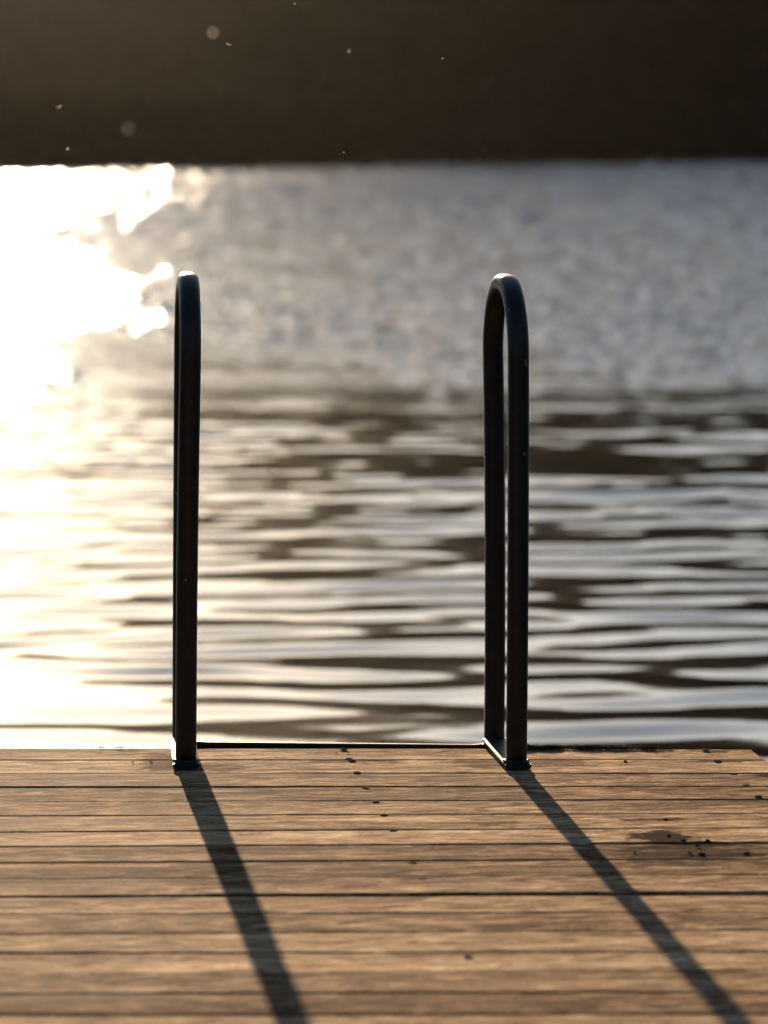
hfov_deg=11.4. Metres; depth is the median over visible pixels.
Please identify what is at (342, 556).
lake water
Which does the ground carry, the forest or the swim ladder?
the forest
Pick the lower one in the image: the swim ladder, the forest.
the swim ladder
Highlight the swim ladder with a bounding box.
[170,272,531,768]
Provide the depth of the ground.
92.01 m
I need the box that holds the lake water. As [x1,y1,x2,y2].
[0,160,767,761]
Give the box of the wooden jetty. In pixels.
[0,748,767,1023]
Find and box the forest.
[0,0,767,167]
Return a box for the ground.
[0,16,767,168]
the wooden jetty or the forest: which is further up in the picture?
the forest

